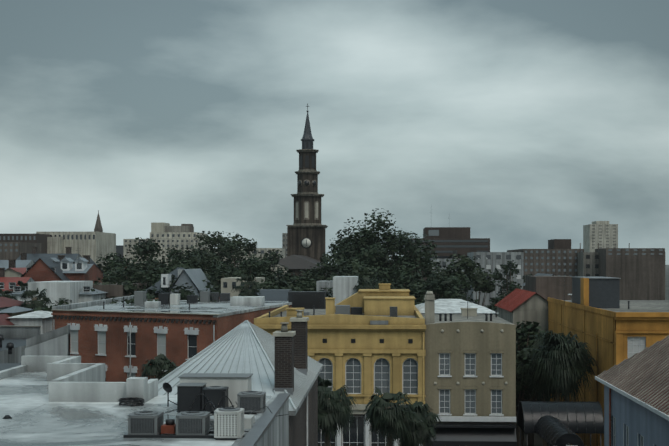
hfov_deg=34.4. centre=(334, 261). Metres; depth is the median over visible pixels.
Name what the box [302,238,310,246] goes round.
church clock face
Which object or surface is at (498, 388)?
beige building trim
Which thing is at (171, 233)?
pale stone block
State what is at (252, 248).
tree
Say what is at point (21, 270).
red house roof
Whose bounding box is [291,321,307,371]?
dark chimney brick
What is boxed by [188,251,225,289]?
tree foliage
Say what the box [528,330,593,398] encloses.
palmleaf palm
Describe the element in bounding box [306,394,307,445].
white downpipe
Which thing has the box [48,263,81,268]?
dormer glass
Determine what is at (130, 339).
dirty downpipes
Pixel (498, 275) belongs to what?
tree
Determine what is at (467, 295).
antenna
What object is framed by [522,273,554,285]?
slate house roof
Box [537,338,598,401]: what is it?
palmleaf palm
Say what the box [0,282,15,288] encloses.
red white house roof trim
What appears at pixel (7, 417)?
roof drain
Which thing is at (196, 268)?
tree foliage
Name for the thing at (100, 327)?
white brick trim
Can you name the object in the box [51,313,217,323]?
brick building cornice
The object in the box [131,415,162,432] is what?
dark condenser grille
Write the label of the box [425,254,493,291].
tree foliage
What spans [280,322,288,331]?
light stone chimney
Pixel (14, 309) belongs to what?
beige house roof
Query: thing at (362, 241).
tree
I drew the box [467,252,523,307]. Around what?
grey stucco block
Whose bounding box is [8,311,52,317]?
white house roof
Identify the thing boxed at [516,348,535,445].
tree
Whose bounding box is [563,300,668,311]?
orange building roof
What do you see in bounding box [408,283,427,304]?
tree
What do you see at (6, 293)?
palm leaf
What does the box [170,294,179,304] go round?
brick roof unit acwhite
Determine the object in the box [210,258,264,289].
tree
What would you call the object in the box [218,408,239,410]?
grey ac condenser
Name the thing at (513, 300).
red roof seams
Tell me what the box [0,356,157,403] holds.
white fore parapets
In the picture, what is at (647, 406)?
blue white house trim
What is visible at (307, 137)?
slate church spire
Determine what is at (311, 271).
tree
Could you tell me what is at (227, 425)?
air conditioner grille
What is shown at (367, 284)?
palm leaf
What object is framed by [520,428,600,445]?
black inn canopy
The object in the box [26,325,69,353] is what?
roof
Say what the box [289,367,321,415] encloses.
white hip fascia dirty
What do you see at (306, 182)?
church steeple openings
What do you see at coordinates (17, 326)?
concrete parapet
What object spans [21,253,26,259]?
slate house chimney
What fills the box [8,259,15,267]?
house chimney
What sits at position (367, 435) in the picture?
shop trim
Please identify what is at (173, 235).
upper window glass
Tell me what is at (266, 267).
tree
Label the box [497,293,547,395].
grey alley gable
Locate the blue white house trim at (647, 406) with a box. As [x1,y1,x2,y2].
[595,376,668,445]
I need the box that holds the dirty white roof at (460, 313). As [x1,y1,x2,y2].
[421,313,494,314]
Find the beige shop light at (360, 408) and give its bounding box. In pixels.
[350,404,409,413]
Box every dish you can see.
[163,382,171,392]
[167,392,176,406]
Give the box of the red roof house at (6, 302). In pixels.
[0,297,30,307]
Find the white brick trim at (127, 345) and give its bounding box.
[70,330,192,377]
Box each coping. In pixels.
[231,394,277,445]
[238,393,289,445]
[273,388,292,394]
[296,369,306,375]
[572,277,620,278]
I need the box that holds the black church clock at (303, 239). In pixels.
[301,237,311,247]
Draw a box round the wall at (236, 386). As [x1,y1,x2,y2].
[180,376,251,407]
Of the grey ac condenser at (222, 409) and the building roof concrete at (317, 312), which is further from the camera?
the building roof concrete at (317, 312)
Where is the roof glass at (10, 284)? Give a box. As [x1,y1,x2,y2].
[0,283,14,287]
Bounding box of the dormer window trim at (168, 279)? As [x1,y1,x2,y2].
[161,274,170,286]
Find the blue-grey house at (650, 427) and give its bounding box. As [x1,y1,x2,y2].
[604,385,668,445]
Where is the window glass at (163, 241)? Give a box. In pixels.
[125,240,197,246]
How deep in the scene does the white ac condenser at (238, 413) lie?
27.15 m
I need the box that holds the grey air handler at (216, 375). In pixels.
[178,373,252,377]
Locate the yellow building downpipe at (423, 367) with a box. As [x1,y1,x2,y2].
[423,332,423,402]
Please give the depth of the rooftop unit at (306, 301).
111.79 m
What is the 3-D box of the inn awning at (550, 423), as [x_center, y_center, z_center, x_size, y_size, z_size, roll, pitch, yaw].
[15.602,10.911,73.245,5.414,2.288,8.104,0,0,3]
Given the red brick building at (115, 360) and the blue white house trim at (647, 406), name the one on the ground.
the red brick building at (115, 360)
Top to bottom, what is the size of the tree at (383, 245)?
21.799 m
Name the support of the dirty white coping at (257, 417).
on the white roof membrane
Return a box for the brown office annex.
[453,250,476,258]
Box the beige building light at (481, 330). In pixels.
[433,329,507,384]
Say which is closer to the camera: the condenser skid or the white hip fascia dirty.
the condenser skid
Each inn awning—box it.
[517,401,603,445]
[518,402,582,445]
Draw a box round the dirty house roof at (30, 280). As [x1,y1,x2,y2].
[0,277,34,294]
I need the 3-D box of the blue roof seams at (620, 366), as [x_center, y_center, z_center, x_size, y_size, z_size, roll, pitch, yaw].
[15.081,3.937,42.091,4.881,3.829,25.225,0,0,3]
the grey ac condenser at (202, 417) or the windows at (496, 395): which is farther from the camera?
the windows at (496, 395)
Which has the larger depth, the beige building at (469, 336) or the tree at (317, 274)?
the tree at (317, 274)
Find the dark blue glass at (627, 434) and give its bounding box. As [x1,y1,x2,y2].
[614,418,642,445]
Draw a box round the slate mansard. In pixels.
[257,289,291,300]
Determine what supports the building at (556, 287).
on the ground
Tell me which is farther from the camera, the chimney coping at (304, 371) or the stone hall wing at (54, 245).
the stone hall wing at (54, 245)
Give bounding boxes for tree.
[30,302,61,311]
[55,298,71,304]
[94,266,135,282]
[96,237,183,286]
[102,253,149,288]
[104,258,174,286]
[123,263,172,290]
[141,274,176,297]
[145,244,204,271]
[146,283,194,299]
[175,256,209,273]
[184,248,223,275]
[202,265,231,289]
[204,285,220,297]
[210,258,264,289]
[221,238,257,269]
[232,256,276,278]
[241,249,295,282]
[256,275,291,288]
[259,270,315,290]
[295,266,331,286]
[302,252,337,279]
[316,208,440,279]
[320,279,332,296]
[328,242,402,285]
[334,227,398,266]
[368,231,413,262]
[372,258,431,285]
[377,268,437,300]
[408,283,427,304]
[415,263,437,298]
[415,275,469,303]
[439,273,487,307]
[462,271,496,305]
[485,294,504,310]
[489,260,531,304]
[516,321,539,440]
[516,321,555,437]
[516,345,549,445]
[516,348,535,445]
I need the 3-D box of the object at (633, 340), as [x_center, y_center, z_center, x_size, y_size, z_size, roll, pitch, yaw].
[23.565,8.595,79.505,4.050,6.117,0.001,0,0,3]
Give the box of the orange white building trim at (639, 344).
[628,337,645,352]
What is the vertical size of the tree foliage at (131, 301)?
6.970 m
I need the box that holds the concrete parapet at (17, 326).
[0,325,40,326]
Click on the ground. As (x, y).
(538, 440)
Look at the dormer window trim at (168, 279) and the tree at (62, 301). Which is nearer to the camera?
the tree at (62, 301)
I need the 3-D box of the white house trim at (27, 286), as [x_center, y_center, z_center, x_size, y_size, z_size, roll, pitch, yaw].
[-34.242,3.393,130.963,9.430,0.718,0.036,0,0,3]
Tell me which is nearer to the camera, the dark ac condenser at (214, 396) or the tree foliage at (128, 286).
the dark ac condenser at (214, 396)
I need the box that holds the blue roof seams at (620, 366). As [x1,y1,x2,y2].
[597,335,668,414]
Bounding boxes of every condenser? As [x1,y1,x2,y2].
[128,411,163,434]
[134,411,157,414]
[136,411,157,414]
[176,411,209,434]
[177,383,206,386]
[177,384,205,411]
[181,411,204,414]
[182,411,202,414]
[202,386,228,413]
[206,386,224,388]
[214,408,243,437]
[215,438,236,439]
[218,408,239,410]
[237,391,265,411]
[241,391,261,393]
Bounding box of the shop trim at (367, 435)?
[318,415,419,445]
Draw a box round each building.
[0,242,40,259]
[36,232,115,274]
[53,298,291,381]
[254,314,424,403]
[256,398,288,445]
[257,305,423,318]
[289,377,317,445]
[415,299,494,312]
[425,322,515,416]
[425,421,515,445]
[525,276,572,299]
[548,301,668,445]
[595,248,664,299]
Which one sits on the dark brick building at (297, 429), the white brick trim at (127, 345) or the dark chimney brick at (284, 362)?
the dark chimney brick at (284, 362)
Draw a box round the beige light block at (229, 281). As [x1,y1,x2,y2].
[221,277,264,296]
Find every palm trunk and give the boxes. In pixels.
[156,371,164,379]
[324,398,330,445]
[385,406,392,445]
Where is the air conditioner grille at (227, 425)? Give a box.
[217,412,243,435]
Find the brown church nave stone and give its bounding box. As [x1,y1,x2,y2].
[289,269,331,285]
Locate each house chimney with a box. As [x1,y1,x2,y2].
[0,268,4,276]
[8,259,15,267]
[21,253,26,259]
[31,247,71,253]
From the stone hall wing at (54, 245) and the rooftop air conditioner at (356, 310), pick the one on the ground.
the stone hall wing at (54, 245)
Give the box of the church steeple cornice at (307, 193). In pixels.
[286,149,327,227]
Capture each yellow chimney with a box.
[286,308,304,316]
[325,297,334,314]
[379,283,390,289]
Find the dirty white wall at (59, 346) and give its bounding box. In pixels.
[25,333,69,355]
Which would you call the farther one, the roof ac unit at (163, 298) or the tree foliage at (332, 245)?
the tree foliage at (332, 245)
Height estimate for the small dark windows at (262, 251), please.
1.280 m
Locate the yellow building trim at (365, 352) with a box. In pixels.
[254,324,425,403]
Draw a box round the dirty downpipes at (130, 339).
[53,319,214,376]
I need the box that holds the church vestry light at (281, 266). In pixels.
[271,264,288,276]
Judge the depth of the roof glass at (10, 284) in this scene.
138.82 m
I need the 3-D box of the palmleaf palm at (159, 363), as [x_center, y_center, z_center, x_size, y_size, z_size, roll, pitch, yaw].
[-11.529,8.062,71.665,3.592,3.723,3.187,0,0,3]
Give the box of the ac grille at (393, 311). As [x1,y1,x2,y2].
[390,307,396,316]
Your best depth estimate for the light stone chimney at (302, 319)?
45.67 m
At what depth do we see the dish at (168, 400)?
33.46 m
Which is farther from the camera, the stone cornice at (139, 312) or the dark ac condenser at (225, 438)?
the stone cornice at (139, 312)
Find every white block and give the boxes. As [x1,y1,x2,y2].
[316,280,332,296]
[333,276,357,304]
[428,259,471,301]
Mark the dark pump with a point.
(170, 421)
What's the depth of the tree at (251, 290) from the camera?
117.09 m
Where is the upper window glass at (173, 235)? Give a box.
[151,234,195,236]
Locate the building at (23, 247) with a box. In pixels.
[0,242,40,259]
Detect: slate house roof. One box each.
[0,260,34,269]
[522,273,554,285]
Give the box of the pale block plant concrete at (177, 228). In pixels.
[165,226,193,231]
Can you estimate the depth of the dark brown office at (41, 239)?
516.09 m
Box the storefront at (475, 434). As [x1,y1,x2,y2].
[426,424,516,445]
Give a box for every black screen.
[288,291,325,308]
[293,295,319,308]
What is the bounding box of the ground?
[399,265,668,445]
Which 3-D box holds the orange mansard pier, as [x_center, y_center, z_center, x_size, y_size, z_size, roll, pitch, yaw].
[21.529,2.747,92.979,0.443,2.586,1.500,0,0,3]
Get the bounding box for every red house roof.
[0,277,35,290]
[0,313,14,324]
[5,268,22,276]
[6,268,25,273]
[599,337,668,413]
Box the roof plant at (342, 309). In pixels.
[336,305,349,314]
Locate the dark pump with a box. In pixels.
[166,419,174,424]
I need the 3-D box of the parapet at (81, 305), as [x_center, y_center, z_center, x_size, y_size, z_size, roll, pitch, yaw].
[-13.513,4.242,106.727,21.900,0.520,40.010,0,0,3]
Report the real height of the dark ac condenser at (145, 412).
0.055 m
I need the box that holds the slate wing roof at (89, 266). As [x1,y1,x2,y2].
[62,264,103,272]
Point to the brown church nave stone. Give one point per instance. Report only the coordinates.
(297, 271)
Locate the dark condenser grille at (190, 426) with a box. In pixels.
[179,415,209,433]
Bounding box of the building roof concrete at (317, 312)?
[273,309,416,317]
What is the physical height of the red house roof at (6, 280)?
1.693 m
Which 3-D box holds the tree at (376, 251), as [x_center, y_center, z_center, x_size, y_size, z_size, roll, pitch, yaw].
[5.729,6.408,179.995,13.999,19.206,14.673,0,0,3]
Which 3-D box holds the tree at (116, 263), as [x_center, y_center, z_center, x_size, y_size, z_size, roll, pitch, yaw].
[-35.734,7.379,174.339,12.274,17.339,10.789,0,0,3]
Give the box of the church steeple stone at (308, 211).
[295,201,318,219]
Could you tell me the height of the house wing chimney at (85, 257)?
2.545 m
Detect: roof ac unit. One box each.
[158,293,168,304]
[187,295,197,302]
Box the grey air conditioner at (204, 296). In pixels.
[200,291,209,302]
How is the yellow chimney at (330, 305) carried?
on the building roof concrete at (317, 312)
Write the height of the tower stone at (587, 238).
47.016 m
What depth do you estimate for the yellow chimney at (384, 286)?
100.10 m
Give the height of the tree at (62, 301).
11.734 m
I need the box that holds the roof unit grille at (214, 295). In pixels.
[210,292,218,301]
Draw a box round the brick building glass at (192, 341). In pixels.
[71,330,196,381]
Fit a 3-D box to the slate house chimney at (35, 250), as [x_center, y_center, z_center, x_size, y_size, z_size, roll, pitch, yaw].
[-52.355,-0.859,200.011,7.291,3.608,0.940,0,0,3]
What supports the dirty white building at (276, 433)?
on the ground
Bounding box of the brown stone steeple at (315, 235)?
[287,152,324,260]
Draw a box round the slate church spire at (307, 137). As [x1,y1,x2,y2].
[301,112,313,148]
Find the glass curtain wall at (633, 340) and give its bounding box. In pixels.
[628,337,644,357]
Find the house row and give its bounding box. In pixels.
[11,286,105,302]
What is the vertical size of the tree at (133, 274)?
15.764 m
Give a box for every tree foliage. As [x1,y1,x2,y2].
[93,278,140,298]
[111,294,157,303]
[169,263,219,284]
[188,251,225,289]
[191,231,276,279]
[255,279,299,290]
[278,277,308,290]
[320,258,377,287]
[328,238,392,276]
[335,264,387,288]
[362,275,405,288]
[369,231,423,284]
[407,271,462,303]
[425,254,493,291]
[538,330,549,344]
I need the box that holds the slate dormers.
[50,258,88,261]
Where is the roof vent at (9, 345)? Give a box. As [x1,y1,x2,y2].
[6,342,13,353]
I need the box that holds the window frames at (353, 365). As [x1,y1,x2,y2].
[318,358,417,393]
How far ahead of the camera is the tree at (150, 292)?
138.29 m
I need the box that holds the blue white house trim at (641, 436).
[613,416,642,445]
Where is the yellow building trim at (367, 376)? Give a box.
[259,327,425,400]
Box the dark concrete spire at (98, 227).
[94,210,102,231]
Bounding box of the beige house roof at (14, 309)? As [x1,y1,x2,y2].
[0,306,30,312]
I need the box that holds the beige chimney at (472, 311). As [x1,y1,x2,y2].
[460,308,477,315]
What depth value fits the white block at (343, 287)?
139.98 m
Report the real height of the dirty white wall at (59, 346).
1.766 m
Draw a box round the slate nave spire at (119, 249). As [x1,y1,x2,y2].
[116,245,122,263]
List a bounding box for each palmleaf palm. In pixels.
[139,354,177,380]
[318,375,358,442]
[363,387,420,445]
[395,401,442,445]
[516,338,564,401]
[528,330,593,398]
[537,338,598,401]
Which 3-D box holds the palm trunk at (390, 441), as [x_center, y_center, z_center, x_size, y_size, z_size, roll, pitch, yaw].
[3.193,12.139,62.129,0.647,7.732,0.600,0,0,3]
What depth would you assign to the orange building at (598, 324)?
86.27 m
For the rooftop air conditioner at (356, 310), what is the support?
on the building roof concrete at (317, 312)
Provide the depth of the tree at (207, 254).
213.41 m
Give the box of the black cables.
[118,394,288,429]
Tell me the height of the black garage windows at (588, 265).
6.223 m
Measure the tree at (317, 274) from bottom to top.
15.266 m
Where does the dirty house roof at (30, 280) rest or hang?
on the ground
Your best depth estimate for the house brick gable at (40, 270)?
148.84 m
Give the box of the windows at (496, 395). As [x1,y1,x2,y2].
[439,353,501,413]
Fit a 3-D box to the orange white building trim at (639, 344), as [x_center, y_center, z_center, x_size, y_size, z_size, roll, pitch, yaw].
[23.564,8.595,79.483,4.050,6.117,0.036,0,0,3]
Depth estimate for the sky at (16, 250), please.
464.72 m
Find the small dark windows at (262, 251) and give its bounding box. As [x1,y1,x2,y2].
[206,250,277,253]
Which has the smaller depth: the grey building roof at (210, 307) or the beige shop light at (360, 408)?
the beige shop light at (360, 408)
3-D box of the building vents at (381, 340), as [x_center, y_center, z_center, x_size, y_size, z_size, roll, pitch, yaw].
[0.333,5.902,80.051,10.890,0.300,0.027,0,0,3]
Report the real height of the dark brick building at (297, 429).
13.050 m
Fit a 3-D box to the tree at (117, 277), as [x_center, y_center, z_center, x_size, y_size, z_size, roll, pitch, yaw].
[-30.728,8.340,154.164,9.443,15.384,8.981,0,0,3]
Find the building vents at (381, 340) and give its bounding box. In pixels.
[323,339,412,342]
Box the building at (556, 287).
[525,276,572,299]
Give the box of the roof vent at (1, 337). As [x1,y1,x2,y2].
[0,334,3,347]
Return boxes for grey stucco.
[0,345,25,362]
[370,321,387,324]
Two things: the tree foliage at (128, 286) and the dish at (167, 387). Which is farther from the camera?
the tree foliage at (128, 286)
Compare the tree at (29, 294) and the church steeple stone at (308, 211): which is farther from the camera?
the church steeple stone at (308, 211)
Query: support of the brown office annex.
on the ground
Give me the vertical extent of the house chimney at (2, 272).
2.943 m
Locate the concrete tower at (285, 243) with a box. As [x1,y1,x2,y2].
[282,233,286,256]
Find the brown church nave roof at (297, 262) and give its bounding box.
[271,255,323,268]
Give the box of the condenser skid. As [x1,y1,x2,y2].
[123,430,248,438]
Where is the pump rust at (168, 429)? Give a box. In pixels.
[161,424,175,433]
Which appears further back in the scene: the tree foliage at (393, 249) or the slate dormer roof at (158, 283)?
the tree foliage at (393, 249)
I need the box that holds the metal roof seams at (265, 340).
[158,320,322,410]
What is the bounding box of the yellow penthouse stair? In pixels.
[335,292,358,312]
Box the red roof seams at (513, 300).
[495,288,535,311]
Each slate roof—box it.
[11,288,107,293]
[16,254,81,261]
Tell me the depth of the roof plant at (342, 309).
94.60 m
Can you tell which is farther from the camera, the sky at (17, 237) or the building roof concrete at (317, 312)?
the sky at (17, 237)
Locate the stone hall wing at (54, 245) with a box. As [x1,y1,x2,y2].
[47,237,62,253]
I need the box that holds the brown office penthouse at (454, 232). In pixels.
[423,227,469,237]
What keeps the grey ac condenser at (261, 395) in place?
on the air conditioner condenser
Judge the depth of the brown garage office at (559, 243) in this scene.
311.55 m
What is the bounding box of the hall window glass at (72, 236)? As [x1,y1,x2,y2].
[50,235,94,238]
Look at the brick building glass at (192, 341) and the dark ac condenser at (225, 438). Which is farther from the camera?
the brick building glass at (192, 341)
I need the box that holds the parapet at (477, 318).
[421,314,512,323]
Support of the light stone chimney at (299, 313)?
on the dark chimney brick at (300, 347)
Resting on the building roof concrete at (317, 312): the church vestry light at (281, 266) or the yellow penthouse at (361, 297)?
the yellow penthouse at (361, 297)
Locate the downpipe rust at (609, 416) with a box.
[609,388,610,445]
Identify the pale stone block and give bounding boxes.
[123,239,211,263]
[150,232,206,239]
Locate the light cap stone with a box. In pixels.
[592,221,608,223]
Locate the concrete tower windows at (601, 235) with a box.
[592,225,615,248]
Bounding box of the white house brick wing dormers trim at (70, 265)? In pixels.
[54,262,86,270]
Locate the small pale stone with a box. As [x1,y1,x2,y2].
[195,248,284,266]
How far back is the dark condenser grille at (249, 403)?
31.76 m
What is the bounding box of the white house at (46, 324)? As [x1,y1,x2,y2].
[10,317,52,334]
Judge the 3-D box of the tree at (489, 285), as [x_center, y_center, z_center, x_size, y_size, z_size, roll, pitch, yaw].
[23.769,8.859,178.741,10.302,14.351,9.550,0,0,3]
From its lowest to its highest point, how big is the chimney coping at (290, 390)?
1.150 m
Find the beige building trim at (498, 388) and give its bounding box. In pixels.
[438,351,503,389]
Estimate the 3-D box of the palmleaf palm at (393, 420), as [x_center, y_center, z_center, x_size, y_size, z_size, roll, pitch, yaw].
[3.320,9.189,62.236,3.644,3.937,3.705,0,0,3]
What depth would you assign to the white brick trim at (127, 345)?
91.06 m
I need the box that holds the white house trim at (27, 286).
[14,286,89,291]
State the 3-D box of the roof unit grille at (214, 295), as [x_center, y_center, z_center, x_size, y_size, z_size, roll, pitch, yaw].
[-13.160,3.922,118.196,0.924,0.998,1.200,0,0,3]
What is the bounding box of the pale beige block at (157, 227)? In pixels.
[151,223,169,231]
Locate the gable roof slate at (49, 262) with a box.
[21,258,70,280]
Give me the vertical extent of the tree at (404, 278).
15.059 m
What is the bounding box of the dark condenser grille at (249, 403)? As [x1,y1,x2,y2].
[240,396,264,410]
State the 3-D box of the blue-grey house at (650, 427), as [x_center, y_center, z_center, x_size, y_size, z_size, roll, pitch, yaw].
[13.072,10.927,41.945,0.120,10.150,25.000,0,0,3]
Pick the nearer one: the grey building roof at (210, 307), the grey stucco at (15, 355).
the grey stucco at (15, 355)
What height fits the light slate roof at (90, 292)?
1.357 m
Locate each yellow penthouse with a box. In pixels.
[358,289,409,291]
[359,292,408,312]
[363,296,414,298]
[364,299,413,315]
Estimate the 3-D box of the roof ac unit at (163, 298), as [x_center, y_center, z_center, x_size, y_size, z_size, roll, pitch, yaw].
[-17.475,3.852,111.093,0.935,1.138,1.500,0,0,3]
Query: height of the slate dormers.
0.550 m
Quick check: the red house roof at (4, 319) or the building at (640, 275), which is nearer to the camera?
the red house roof at (4, 319)
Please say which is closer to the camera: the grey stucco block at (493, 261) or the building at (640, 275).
the grey stucco block at (493, 261)
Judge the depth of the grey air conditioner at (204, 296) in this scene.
115.71 m
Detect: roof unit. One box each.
[134,291,145,304]
[145,301,160,306]
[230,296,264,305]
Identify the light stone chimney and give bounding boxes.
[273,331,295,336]
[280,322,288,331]
[290,317,308,321]
[296,310,302,317]
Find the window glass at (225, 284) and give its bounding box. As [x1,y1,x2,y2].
[223,282,251,286]
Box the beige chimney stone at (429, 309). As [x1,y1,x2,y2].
[424,295,434,323]
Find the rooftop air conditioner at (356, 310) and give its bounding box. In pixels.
[351,307,362,314]
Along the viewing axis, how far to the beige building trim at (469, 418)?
79.52 m
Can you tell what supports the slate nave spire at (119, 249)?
on the ground
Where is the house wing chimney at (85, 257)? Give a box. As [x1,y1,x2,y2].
[57,255,90,263]
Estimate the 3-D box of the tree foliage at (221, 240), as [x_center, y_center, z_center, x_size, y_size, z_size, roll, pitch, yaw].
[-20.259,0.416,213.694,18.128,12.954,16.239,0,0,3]
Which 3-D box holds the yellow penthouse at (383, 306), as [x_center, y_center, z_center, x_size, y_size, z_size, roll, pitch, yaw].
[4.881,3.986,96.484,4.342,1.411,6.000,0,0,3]
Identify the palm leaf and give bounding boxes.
[0,289,17,299]
[11,281,27,292]
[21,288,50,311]
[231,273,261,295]
[353,277,377,292]
[446,284,465,300]
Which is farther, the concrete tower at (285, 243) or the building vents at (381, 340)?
the concrete tower at (285, 243)
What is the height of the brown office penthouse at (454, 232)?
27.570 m
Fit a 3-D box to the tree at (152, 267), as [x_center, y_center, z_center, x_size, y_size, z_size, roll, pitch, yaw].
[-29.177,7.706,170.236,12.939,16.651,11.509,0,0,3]
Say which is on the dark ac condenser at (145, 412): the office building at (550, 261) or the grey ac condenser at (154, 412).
the grey ac condenser at (154, 412)
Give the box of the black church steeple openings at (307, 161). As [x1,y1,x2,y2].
[300,142,314,167]
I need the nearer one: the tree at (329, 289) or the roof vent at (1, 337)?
the roof vent at (1, 337)
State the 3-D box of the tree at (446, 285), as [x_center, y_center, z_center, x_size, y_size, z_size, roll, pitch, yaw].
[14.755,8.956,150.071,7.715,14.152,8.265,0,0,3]
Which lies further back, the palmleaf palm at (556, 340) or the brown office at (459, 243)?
the brown office at (459, 243)
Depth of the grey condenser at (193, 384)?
32.45 m
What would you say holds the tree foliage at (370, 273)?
attached to the tree bark
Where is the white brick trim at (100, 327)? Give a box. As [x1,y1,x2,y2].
[67,323,198,372]
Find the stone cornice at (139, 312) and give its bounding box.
[57,309,219,314]
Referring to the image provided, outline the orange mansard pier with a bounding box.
[581,278,588,305]
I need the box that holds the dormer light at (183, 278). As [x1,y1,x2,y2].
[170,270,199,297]
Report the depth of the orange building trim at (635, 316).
80.19 m
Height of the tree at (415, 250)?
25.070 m
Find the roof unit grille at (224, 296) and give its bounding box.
[220,293,229,300]
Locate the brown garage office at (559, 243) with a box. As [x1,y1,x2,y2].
[548,239,570,248]
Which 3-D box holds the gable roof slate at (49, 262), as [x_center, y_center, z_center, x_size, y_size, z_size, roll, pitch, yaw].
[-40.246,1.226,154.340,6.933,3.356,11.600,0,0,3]
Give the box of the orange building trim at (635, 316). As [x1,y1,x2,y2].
[547,297,668,445]
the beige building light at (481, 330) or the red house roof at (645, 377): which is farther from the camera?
the beige building light at (481, 330)
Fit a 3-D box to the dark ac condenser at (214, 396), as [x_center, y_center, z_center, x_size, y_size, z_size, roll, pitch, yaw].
[-3.559,4.141,32.246,0.720,0.720,0.750,0,0,3]
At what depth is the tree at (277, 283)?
149.18 m
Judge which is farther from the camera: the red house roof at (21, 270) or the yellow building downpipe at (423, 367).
the red house roof at (21, 270)
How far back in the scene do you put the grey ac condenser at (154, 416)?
27.61 m
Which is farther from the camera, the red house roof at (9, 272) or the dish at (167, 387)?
the red house roof at (9, 272)
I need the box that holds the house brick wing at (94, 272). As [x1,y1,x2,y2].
[55,264,102,282]
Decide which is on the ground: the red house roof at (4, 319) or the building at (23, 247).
the building at (23, 247)
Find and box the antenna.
[460,293,474,318]
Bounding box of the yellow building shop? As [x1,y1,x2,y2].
[318,414,424,445]
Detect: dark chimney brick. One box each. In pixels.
[275,336,293,391]
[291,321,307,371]
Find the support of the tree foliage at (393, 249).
attached to the tree bark
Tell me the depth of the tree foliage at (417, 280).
159.34 m
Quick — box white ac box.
[244,416,252,429]
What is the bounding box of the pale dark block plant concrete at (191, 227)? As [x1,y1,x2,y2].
[181,224,192,231]
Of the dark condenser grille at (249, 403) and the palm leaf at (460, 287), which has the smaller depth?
the dark condenser grille at (249, 403)
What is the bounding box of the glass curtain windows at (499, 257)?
[476,255,520,278]
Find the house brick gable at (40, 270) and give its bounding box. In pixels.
[23,259,60,281]
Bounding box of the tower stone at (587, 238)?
[583,224,617,251]
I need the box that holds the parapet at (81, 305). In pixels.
[52,295,291,316]
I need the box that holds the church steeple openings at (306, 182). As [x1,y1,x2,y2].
[298,180,316,186]
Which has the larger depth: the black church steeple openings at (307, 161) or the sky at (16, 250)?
the sky at (16, 250)
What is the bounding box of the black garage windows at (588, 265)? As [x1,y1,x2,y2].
[586,255,598,276]
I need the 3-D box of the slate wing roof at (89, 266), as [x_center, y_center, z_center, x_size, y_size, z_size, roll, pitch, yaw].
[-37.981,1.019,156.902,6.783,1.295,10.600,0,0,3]
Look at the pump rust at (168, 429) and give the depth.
27.78 m
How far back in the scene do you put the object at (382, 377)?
80.15 m
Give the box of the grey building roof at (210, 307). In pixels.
[70,299,287,313]
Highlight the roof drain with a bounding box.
[2,415,11,418]
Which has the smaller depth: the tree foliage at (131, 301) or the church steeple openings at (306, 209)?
the tree foliage at (131, 301)
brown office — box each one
[0,234,49,253]
[408,238,489,298]
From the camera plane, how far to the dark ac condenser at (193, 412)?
27.85 m
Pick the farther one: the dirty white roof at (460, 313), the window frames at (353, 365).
the dirty white roof at (460, 313)
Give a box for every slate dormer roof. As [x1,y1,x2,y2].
[146,268,199,292]
[167,268,212,292]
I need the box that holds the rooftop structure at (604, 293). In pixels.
[572,278,619,307]
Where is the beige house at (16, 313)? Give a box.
[0,311,30,316]
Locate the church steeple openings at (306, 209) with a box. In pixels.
[296,202,317,217]
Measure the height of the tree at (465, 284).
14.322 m
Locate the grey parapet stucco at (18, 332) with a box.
[0,327,39,337]
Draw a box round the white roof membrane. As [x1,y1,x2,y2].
[0,372,271,445]
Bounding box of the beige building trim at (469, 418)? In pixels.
[436,376,515,421]

